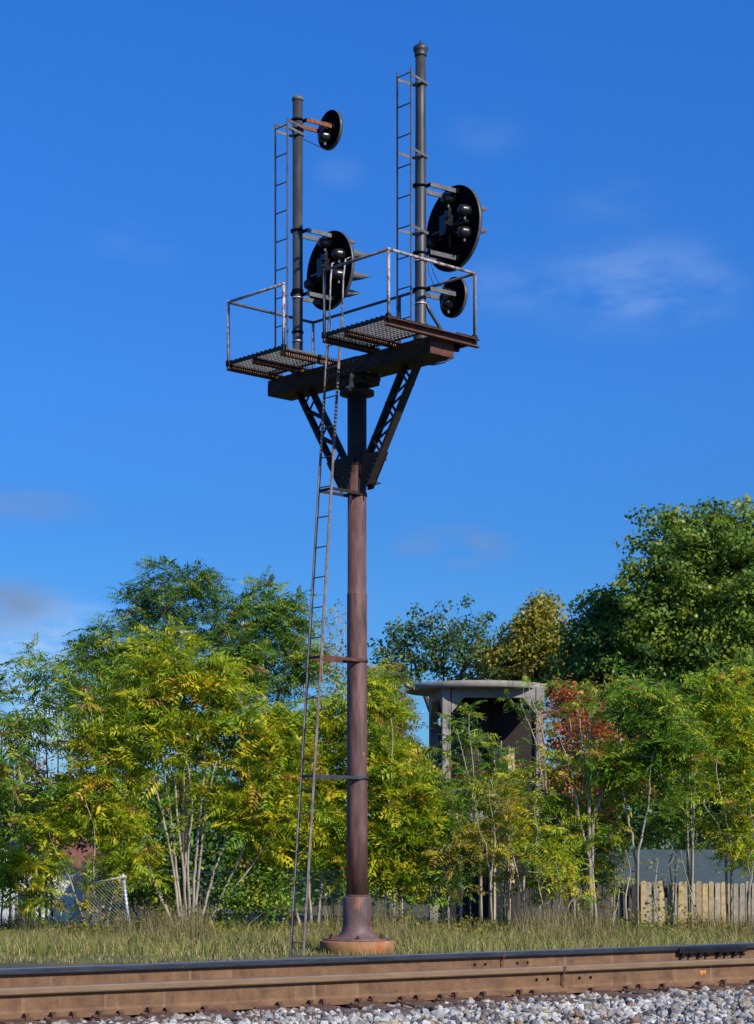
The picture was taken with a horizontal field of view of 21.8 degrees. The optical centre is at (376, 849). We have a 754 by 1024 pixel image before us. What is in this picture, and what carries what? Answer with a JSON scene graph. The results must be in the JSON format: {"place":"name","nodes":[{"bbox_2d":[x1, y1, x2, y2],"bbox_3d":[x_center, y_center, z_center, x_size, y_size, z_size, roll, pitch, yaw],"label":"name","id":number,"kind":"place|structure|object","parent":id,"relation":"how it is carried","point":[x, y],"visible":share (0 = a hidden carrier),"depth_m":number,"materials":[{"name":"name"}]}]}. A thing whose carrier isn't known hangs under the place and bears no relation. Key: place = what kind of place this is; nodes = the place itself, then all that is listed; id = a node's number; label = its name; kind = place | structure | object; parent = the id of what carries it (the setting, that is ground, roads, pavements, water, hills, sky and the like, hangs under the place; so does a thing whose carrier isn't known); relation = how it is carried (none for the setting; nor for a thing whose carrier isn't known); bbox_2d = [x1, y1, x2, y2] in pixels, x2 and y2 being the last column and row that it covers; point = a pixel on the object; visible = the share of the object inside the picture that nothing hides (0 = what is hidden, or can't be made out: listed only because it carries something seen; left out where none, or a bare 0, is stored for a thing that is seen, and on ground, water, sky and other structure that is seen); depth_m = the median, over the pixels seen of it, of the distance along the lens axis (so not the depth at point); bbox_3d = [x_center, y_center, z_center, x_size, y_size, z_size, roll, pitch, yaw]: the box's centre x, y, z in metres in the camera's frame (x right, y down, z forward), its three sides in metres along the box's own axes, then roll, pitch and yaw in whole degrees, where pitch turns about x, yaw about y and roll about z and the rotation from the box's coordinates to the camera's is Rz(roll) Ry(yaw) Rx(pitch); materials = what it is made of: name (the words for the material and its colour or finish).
{"place":"outdoors","nodes":[
{"label":"outdoors","id":0,"kind":"place"},
{"bbox_2d":[0,839,27,911],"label":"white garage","id":1,"kind":"structure","parent":0,"point":[6,859],"depth_m":66.00,"materials":[{"name":"white"}]},
{"bbox_2d":[2,839,104,925],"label":"white house","id":2,"kind":"structure","parent":0,"point":[77,854],"depth_m":59.91,"materials":[{"name":"white"}]},
{"bbox_2d":[16,889,35,917],"bbox_3d":[-10.761,1.640,60.048,0.620,0.900,0.065,0,0,8],"label":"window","id":3,"kind":"structure","parent":2,"relation":"in","point":[18,897],"depth_m":60.04,"materials":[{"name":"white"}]},
{"bbox_2d":[53,881,74,924],"bbox_3d":[-9.623,1.790,59.902,0.750,1.700,0.040,0,0,8],"label":"door","id":4,"kind":"structure","parent":2,"relation":"in","point":[64,896],"depth_m":59.86,"materials":[{"name":"white"}]},
{"bbox_2d":[0,943,575,963],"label":"short grass","id":5,"kind":"structure","parent":0,"point":[146,957],"depth_m":29.06,"materials":[{"name":"green plant"}]},
{"bbox_2d":[0,851,748,968],"bbox_3d":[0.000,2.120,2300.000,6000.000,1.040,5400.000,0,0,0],"label":"ground","id":6,"kind":"structure","parent":0,"point":[24,964],"depth_m":30.24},
{"bbox_2d":[0,655,70,921],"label":"ailanthus sapling","id":7,"kind":"object","parent":6,"relation":"on","point":[8,784],"visible":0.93,"depth_m":40.95,"materials":[{"name":"green plant"}]},
{"bbox_2d":[0,631,93,927],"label":"ailanthus sapling","id":8,"kind":"object","parent":6,"relation":"on","point":[47,702],"visible":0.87,"depth_m":41.55,"materials":[{"name":"green plant"}]},
{"bbox_2d":[1,739,100,919],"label":"plum bush","id":9,"kind":"object","parent":6,"relation":"on","point":[79,845],"visible":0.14,"depth_m":49.80,"materials":[{"name":"green plant"}]},
{"bbox_2d":[0,758,191,928],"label":"ailanthus shrub","id":10,"kind":"object","parent":6,"relation":"on","point":[43,828],"visible":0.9,"depth_m":39.63,"materials":[{"name":"green plant"}]},
{"bbox_2d":[85,874,129,929],"bbox_3d":[-5.365,1.187,39.252,1.114,1.305,0.086,-11,-6,35],"label":"chain link fence","id":11,"kind":"object","parent":6,"relation":"on","point":[123,877],"visible":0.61,"depth_m":39.14,"materials":[{"name":"metal"}]},
{"bbox_2d":[77,862,137,925],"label":"grey outbuilding","id":12,"kind":"structure","parent":6,"relation":"on","point":[86,913],"depth_m":57.97,"materials":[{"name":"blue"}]},
{"bbox_2d":[36,612,179,923],"bbox_3d":[-5.936,-1.650,44.216,3.452,7.420,2.168,0,0,0],"label":"ailanthus tree","id":13,"kind":"object","parent":6,"relation":"on","point":[94,641],"visible":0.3,"depth_m":44.01,"materials":[{"name":"green plant"}]},
{"bbox_2d":[89,858,195,925],"bbox_3d":[-4.951,1.022,41.273,2.270,1.849,1.315,0,0,0],"label":"green bush","id":14,"kind":"object","parent":6,"relation":"on","point":[137,895],"visible":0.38,"depth_m":41.19,"materials":[{"name":"green plant"}]},
{"bbox_2d":[1,766,346,904],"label":"distant wood","id":15,"kind":"object","parent":6,"relation":"on","point":[210,855],"visible":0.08,"depth_m":92.96,"materials":[{"name":"green plant"}]},
{"bbox_2d":[102,553,265,900],"bbox_3d":[-4.444,-2.356,44.807,4.000,8.884,2.356,0,0,0],"label":"ailanthus tree","id":16,"kind":"object","parent":6,"relation":"on","point":[172,594],"visible":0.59,"depth_m":44.70,"materials":[{"name":"green plant"}]},
{"bbox_2d":[32,612,340,926],"bbox_3d":[-3.861,-1.466,39.974,6.302,6.767,2.660,0,0,0],"label":"ailanthus shrub","id":17,"kind":"object","parent":6,"relation":"on","point":[252,763],"visible":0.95,"depth_m":39.70,"materials":[{"name":"green plant"}]},
{"bbox_2d":[0,855,461,926],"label":"chain link fence","id":18,"kind":"object","parent":6,"relation":"on","point":[387,906],"visible":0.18,"depth_m":42.60,"materials":[{"name":"metal"}]},
{"bbox_2d":[198,841,313,928],"bbox_3d":[-2.512,0.835,40.219,2.425,2.141,1.640,0,0,0],"label":"green bush","id":19,"kind":"object","parent":6,"relation":"on","point":[232,902],"visible":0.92,"depth_m":40.04,"materials":[{"name":"green plant"}]},
{"bbox_2d":[196,566,346,922],"bbox_3d":[-2.544,-2.294,44.781,3.726,8.759,2.222,0,0,0],"label":"locust tree","id":20,"kind":"object","parent":6,"relation":"on","point":[285,639],"visible":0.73,"depth_m":44.66,"materials":[{"name":"green plant"}]},
{"bbox_2d":[222,670,374,929],"bbox_3d":[-1.361,-0.898,40.555,3.727,5.653,2.473,0,0,0],"label":"ailanthus shrub","id":21,"kind":"object","parent":6,"relation":"on","point":[336,789],"visible":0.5,"depth_m":40.34,"materials":[{"name":"green plant"}]},
{"bbox_2d":[295,599,346,920],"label":"bare sapling","id":22,"kind":"object","parent":6,"relation":"on","point":[333,689],"visible":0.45,"depth_m":42.86,"materials":[{"name":"green plant"}]},
{"bbox_2d":[226,40,488,955],"bbox_3d":[-0.318,-5.225,30.447,2.434,13.950,4.140,0,0,-43],"label":"railway signal","id":23,"kind":"object","parent":6,"relation":"on","point":[448,239],"visible":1,"depth_m":30.28,"materials":[{"name":"brown metal"}]},
{"bbox_2d":[0,911,748,935],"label":"understory","id":24,"kind":"object","parent":6,"relation":"on","point":[280,920],"visible":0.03,"depth_m":39.09,"materials":[{"name":"green plant"}]},
{"bbox_2d":[0,892,753,946],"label":"tall weeds","id":25,"kind":"object","parent":6,"relation":"on","point":[540,923],"visible":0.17,"depth_m":35.83,"materials":[{"name":"green plant"}]},
{"bbox_2d":[325,656,459,927],"bbox_3d":[0.383,-1.058,40.257,2.947,5.957,2.236,0,0,0],"label":"ailanthus shrub","id":26,"kind":"object","parent":6,"relation":"on","point":[396,785],"visible":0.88,"depth_m":39.99,"materials":[{"name":"green plant"}]},
{"bbox_2d":[367,663,450,919],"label":"ailanthus tree","id":27,"kind":"object","parent":6,"relation":"on","point":[406,725],"visible":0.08,"depth_m":46.69,"materials":[{"name":"green plant"}]},
{"bbox_2d":[367,593,508,922],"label":"thin tree","id":28,"kind":"object","parent":6,"relation":"on","point":[436,661],"visible":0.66,"depth_m":69.69,"materials":[{"name":"green plant"}]},
{"bbox_2d":[408,770,489,928],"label":"ailanthus sapling","id":29,"kind":"object","parent":6,"relation":"on","point":[453,886],"visible":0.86,"depth_m":40.01,"materials":[{"name":"green plant"}]},
{"bbox_2d":[416,775,531,923],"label":"ailanthus sapling","id":30,"kind":"object","parent":6,"relation":"on","point":[480,855],"visible":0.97,"depth_m":39.81,"materials":[{"name":"green plant"}]},
{"bbox_2d":[469,808,485,926],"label":"bare sapling","id":31,"kind":"object","parent":6,"relation":"on","point":[472,872],"visible":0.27,"depth_m":41.37,"materials":[{"name":"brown plant"}]},
{"bbox_2d":[432,699,531,925],"bbox_3d":[2.466,-0.760,47.979,2.894,5.941,1.511,0,0,0],"label":"ailanthus sapling","id":32,"kind":"object","parent":6,"relation":"on","point":[478,740],"visible":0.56,"depth_m":47.93,"materials":[{"name":"green plant"}]},
{"bbox_2d":[248,740,751,906],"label":"distant thicket","id":33,"kind":"object","parent":6,"relation":"on","point":[316,878],"visible":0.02,"depth_m":67.45,"materials":[{"name":"green plant"}]},
{"bbox_2d":[432,771,571,918],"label":"ailanthus sapling","id":34,"kind":"object","parent":6,"relation":"on","point":[517,843],"visible":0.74,"depth_m":40.15,"materials":[{"name":"green plant"}]},
{"bbox_2d":[466,755,538,924],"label":"ailanthus sapling","id":35,"kind":"object","parent":6,"relation":"on","point":[508,876],"visible":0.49,"depth_m":40.99,"materials":[{"name":"green plant"}]},
{"bbox_2d":[495,860,521,924],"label":"bare sapling","id":36,"kind":"object","parent":6,"relation":"on","point":[505,903],"visible":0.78,"depth_m":40.77,"materials":[{"name":"green plant"}]},
{"bbox_2d":[463,587,575,916],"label":"olive tree","id":37,"kind":"object","parent":6,"relation":"on","point":[528,644],"visible":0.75,"depth_m":67.36,"materials":[{"name":"green plant"}]},
{"bbox_2d":[492,669,576,916],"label":"ailanthus sapling","id":38,"kind":"object","parent":6,"relation":"on","point":[524,678],"visible":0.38,"depth_m":48.95,"materials":[{"name":"green plant"}]},
{"bbox_2d":[522,856,555,919],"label":"bare sapling","id":39,"kind":"object","parent":6,"relation":"on","point":[540,888],"visible":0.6,"depth_m":40.41,"materials":[{"name":"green plant"}]},
{"bbox_2d":[497,778,585,920],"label":"ailanthus sapling","id":40,"kind":"object","parent":6,"relation":"on","point":[544,892],"visible":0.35,"depth_m":41.13,"materials":[{"name":"green plant"}]},
{"bbox_2d":[517,840,609,920],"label":"ailanthus sapling","id":41,"kind":"object","parent":6,"relation":"on","point":[548,869],"visible":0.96,"depth_m":39.35,"materials":[{"name":"green plant"}]},
{"bbox_2d":[503,883,635,925],"bbox_3d":[4.698,1.459,47.068,3.344,1.333,0.165,0,0,0],"label":"board fence","id":42,"kind":"object","parent":6,"relation":"on","point":[607,903],"visible":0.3,"depth_m":47.01,"materials":[{"name":"brown wood"}]},
{"bbox_2d":[540,688,613,920],"bbox_3d":[4.809,-0.862,47.111,1.868,6.066,1.372,0,0,0],"label":"red sumac","id":43,"kind":"object","parent":6,"relation":"on","point":[577,736],"visible":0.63,"depth_m":46.95,"materials":[{"name":"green plant"}]},
{"bbox_2d":[515,677,649,926],"bbox_3d":[4.266,-0.836,40.428,2.933,5.501,1.598,0,0,0],"label":"ailanthus sapling","id":44,"kind":"object","parent":6,"relation":"on","point":[588,848],"visible":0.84,"depth_m":40.39,"materials":[{"name":"green plant"}]},
{"bbox_2d":[540,777,624,918],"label":"ailanthus sapling","id":45,"kind":"object","parent":6,"relation":"on","point":[597,866],"visible":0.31,"depth_m":41.35,"materials":[{"name":"green plant"}]},
{"bbox_2d":[526,673,656,876],"bbox_3d":[5.454,-1.104,50.018,3.337,6.792,2.907,0,0,0],"label":"red tree","id":46,"kind":"object","parent":6,"relation":"on","point":[556,745],"visible":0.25,"depth_m":49.75,"materials":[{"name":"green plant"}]},
{"bbox_2d":[534,583,667,843],"bbox_3d":[7.833,-3.008,63.989,5.963,11.404,4.005,0,0,0],"label":"dark tree","id":47,"kind":"object","parent":6,"relation":"on","point":[579,665],"visible":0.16,"depth_m":63.40,"materials":[{"name":"green plant"}]},
{"bbox_2d":[572,777,650,920],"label":"ailanthus sapling","id":48,"kind":"object","parent":6,"relation":"on","point":[610,881],"visible":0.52,"depth_m":41.41,"materials":[{"name":"green plant"}]},
{"bbox_2d":[600,843,634,921],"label":"bare sapling","id":49,"kind":"object","parent":6,"relation":"on","point":[622,863],"visible":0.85,"depth_m":41.03,"materials":[{"name":"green plant"}]},
{"bbox_2d":[569,653,725,928],"bbox_3d":[5.528,-1.065,40.107,3.270,5.934,2.049,0,0,0],"label":"ailanthus sapling","id":50,"kind":"object","parent":6,"relation":"on","point":[665,739],"visible":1,"depth_m":39.88,"materials":[{"name":"green plant"}]},
{"bbox_2d":[632,851,666,923],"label":"bare sapling","id":51,"kind":"object","parent":6,"relation":"on","point":[658,887],"visible":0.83,"depth_m":40.27,"materials":[{"name":"green plant"}]},
{"bbox_2d":[558,850,753,921],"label":"garden shed","id":52,"kind":"structure","parent":6,"relation":"on","point":[704,870],"depth_m":50.98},
{"bbox_2d":[574,493,753,847],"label":"oak tree","id":53,"kind":"object","parent":6,"relation":"on","point":[699,574],"visible":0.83,"depth_m":61.04,"materials":[{"name":"green plant"}]},
{"bbox_2d":[634,781,711,923],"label":"ailanthus sapling","id":54,"kind":"object","parent":6,"relation":"on","point":[679,836],"visible":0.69,"depth_m":41.75,"materials":[{"name":"green plant"}]},
{"bbox_2d":[597,647,753,923],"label":"ailanthus tree","id":55,"kind":"object","parent":6,"relation":"on","point":[682,693],"visible":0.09,"depth_m":45.38,"materials":[{"name":"green plant"}]},
{"bbox_2d":[656,843,702,921],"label":"bare sapling","id":56,"kind":"object","parent":6,"relation":"on","point":[688,885],"visible":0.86,"depth_m":40.44,"materials":[{"name":"green plant"}]},
{"bbox_2d":[606,731,753,849],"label":"evergreen bush","id":57,"kind":"object","parent":6,"relation":"on","point":[711,807],"visible":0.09,"depth_m":57.44,"materials":[{"name":"green plant"}]},
{"bbox_2d":[639,881,753,928],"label":"picket fence","id":58,"kind":"object","parent":6,"relation":"on","point":[645,892],"visible":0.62,"depth_m":46.01,"materials":[{"name":"brown wood"}]},
{"bbox_2d":[656,662,753,923],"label":"ailanthus sapling","id":59,"kind":"object","parent":6,"relation":"on","point":[724,698],"visible":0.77,"depth_m":40.80,"materials":[{"name":"green plant"}]},
{"bbox_2d":[710,768,753,922],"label":"ailanthus sapling","id":60,"kind":"object","parent":6,"relation":"on","point":[734,801],"visible":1,"depth_m":40.49,"materials":[{"name":"green plant"}]},
{"bbox_2d":[0,924,753,955],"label":"dry grass","id":61,"kind":"structure","parent":0,"point":[106,942],"depth_m":31.69,"materials":[{"name":"plant"}]},
{"bbox_2d":[0,0,753,850],"label":"sky","id":62,"kind":"structure","parent":0,"point":[607,146],"materials":[{"name":"blue"}]},
{"bbox_2d":[406,680,546,926],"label":"concrete tower","id":63,"kind":"structure","parent":0,"point":[509,729],"depth_m":56.41,"materials":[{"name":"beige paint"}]},
{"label":"ballast bed","id":64,"kind":"structure","parent":0,"visible":0},
{"bbox_2d":[0,1013,45,1023],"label":"railroad tie","id":65,"kind":"object","parent":64,"relation":"on","point":[27,1019],"visible":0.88,"depth_m":9.85,"materials":[{"name":"brown wood"}]},
{"bbox_2d":[36,1011,104,1023],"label":"railroad tie","id":66,"kind":"object","parent":64,"relation":"on","point":[73,1018],"visible":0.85,"depth_m":9.98,"materials":[{"name":"brown wood"}]},
{"bbox_2d":[83,1010,164,1023],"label":"railroad tie","id":67,"kind":"object","parent":64,"relation":"on","point":[100,1016],"visible":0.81,"depth_m":10.12,"materials":[{"name":"brown wood"}]},
{"bbox_2d":[129,1007,214,1023],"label":"railroad tie","id":68,"kind":"object","parent":64,"relation":"on","point":[168,1013],"visible":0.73,"depth_m":10.26,"materials":[{"name":"brown wood"}]},
{"bbox_2d":[178,1006,262,1021],"bbox_3d":[-1.334,0.926,11.195,0.200,0.186,2.600,0,0,-33],"label":"railroad tie","id":69,"kind":"object","parent":64,"relation":"on","point":[204,1010],"visible":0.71,"depth_m":10.40,"materials":[{"name":"brown wood"}]},
{"bbox_2d":[233,1001,320,1019],"bbox_3d":[-1.037,0.924,11.385,0.200,0.189,2.600,0,0,-33],"label":"railroad tie","id":70,"kind":"object","parent":64,"relation":"on","point":[266,1008],"visible":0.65,"depth_m":10.64,"materials":[{"name":"brown wood"}]},
{"bbox_2d":[285,998,373,1017],"bbox_3d":[-0.785,0.921,11.547,0.200,0.195,2.600,0,0,-33],"label":"railroad tie","id":71,"kind":"object","parent":64,"relation":"on","point":[323,1006],"visible":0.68,"depth_m":10.77,"materials":[{"name":"brown wood"}]},
{"bbox_2d":[0,957,753,1019],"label":"rail","id":72,"kind":"object","parent":64,"relation":"on","point":[89,1000],"visible":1,"depth_m":11.05,"materials":[{"name":"brown metal"}]},
{"bbox_2d":[0,943,753,987],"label":"rail","id":73,"kind":"object","parent":64,"relation":"on","point":[64,975],"visible":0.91,"depth_m":12.83,"materials":[{"name":"brown metal"}]},
{"bbox_2d":[335,996,420,1013],"bbox_3d":[-0.519,0.920,11.718,0.200,0.197,2.600,0,0,-33],"label":"railroad tie","id":74,"kind":"object","parent":64,"relation":"on","point":[359,1004],"visible":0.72,"depth_m":10.93,"materials":[{"name":"brown wood"}]},
{"bbox_2d":[9,985,753,1023],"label":"ballast stones","id":75,"kind":"object","parent":64,"relation":"on","point":[665,1008],"visible":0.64,"depth_m":10.45,"materials":[{"name":"grey gravel"}]},
{"bbox_2d":[382,994,469,1011],"bbox_3d":[-0.256,0.923,11.887,0.200,0.192,2.600,0,0,-33],"label":"railroad tie","id":76,"kind":"object","parent":64,"relation":"on","point":[418,1001],"visible":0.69,"depth_m":11.07,"materials":[{"name":"brown wood"}]},
{"bbox_2d":[426,992,507,1008],"bbox_3d":[-0.029,0.920,12.033,0.200,0.197,2.600,0,0,-33],"label":"railroad tie","id":77,"kind":"object","parent":64,"relation":"on","point":[455,1000],"visible":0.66,"depth_m":11.23,"materials":[{"name":"brown wood"}]},
{"bbox_2d":[463,991,547,1009],"bbox_3d":[0.212,0.922,12.188,0.200,0.193,2.600,0,0,-33],"label":"railroad tie","id":78,"kind":"object","parent":64,"relation":"on","point":[496,998],"visible":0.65,"depth_m":11.41,"materials":[{"name":"brown wood"}]},
{"bbox_2d":[503,989,584,1003],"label":"railroad tie","id":79,"kind":"object","parent":64,"relation":"on","point":[520,995],"visible":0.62,"depth_m":11.52,"materials":[{"name":"brown wood"}]},
{"bbox_2d":[542,991,616,1001],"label":"railroad tie","id":80,"kind":"object","parent":64,"relation":"on","point":[555,994],"visible":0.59,"depth_m":11.68,"materials":[{"name":"brown wood"}]},
{"bbox_2d":[570,987,657,1000],"bbox_3d":[0.908,0.927,12.634,0.200,0.184,2.600,0,0,-33],"label":"railroad tie","id":81,"kind":"object","parent":64,"relation":"on","point":[614,994],"visible":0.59,"depth_m":11.77,"materials":[{"name":"brown wood"}]},
{"bbox_2d":[617,984,696,997],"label":"railroad tie","id":82,"kind":"object","parent":64,"relation":"on","point":[639,990],"visible":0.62,"depth_m":12.01,"materials":[{"name":"brown wood"}]},
{"bbox_2d":[649,983,732,996],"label":"railroad tie","id":83,"kind":"object","parent":64,"relation":"on","point":[664,987],"visible":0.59,"depth_m":12.19,"materials":[{"name":"brown wood"}]},
{"bbox_2d":[683,981,753,993],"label":"railroad tie","id":84,"kind":"object","parent":64,"relation":"on","point":[712,987],"visible":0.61,"depth_m":12.33,"materials":[{"name":"brown wood"}]},
{"bbox_2d":[719,979,753,989],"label":"railroad tie","id":85,"kind":"object","parent":64,"relation":"on","point":[732,985],"visible":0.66,"depth_m":12.46,"materials":[{"name":"brown wood"}]}
]}

